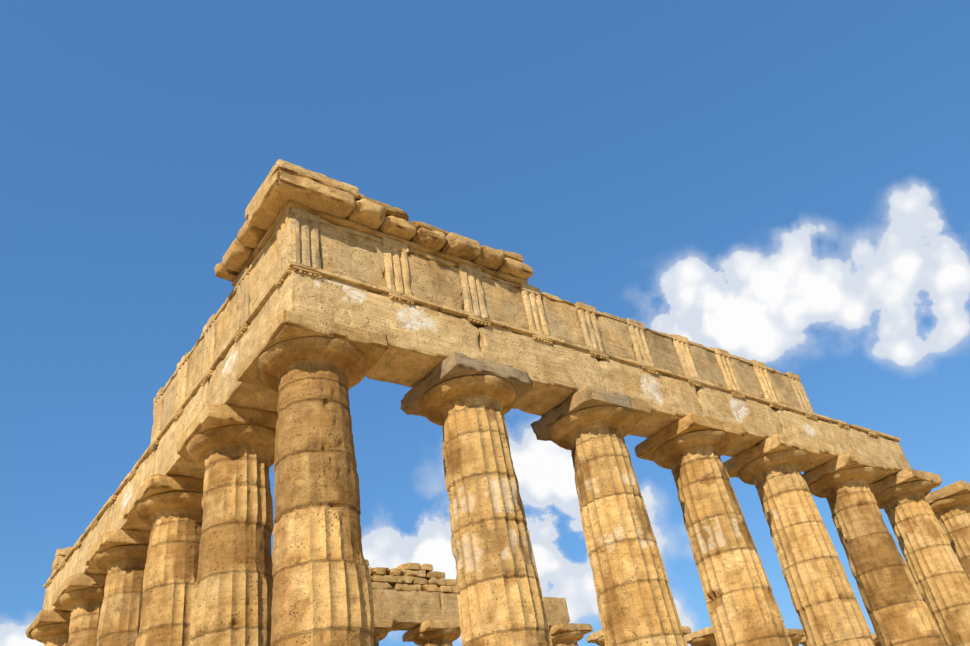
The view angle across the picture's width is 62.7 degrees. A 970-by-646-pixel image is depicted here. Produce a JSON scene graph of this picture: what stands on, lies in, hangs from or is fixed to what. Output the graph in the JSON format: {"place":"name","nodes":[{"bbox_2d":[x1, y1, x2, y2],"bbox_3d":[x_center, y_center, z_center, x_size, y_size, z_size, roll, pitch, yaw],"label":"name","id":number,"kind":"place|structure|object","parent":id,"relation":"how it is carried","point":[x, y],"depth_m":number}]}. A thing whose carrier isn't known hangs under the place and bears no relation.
{"place":"outdoors","nodes":[
{"label":"outdoors","id":0,"kind":"place"},
{"bbox_2d":[0,0,969,645],"label":"sky","id":1,"kind":"structure","parent":0,"point":[783,185]},
{"bbox_2d":[26,309,969,645],"bbox_3d":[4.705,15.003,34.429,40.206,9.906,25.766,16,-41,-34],"label":"columns","id":2,"kind":"structure","parent":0,"point":[202,563],"depth_m":21.89},
{"bbox_2d":[43,159,910,630],"bbox_3d":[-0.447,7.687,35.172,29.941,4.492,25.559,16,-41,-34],"label":"entablature","id":3,"kind":"structure","parent":2,"relation":"on","point":[425,297],"depth_m":23.28},
{"bbox_2d":[373,618,880,645],"bbox_3d":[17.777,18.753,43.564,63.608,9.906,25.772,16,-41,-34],"label":"column capitals","id":4,"kind":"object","parent":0,"point":[437,633],"depth_m":48.10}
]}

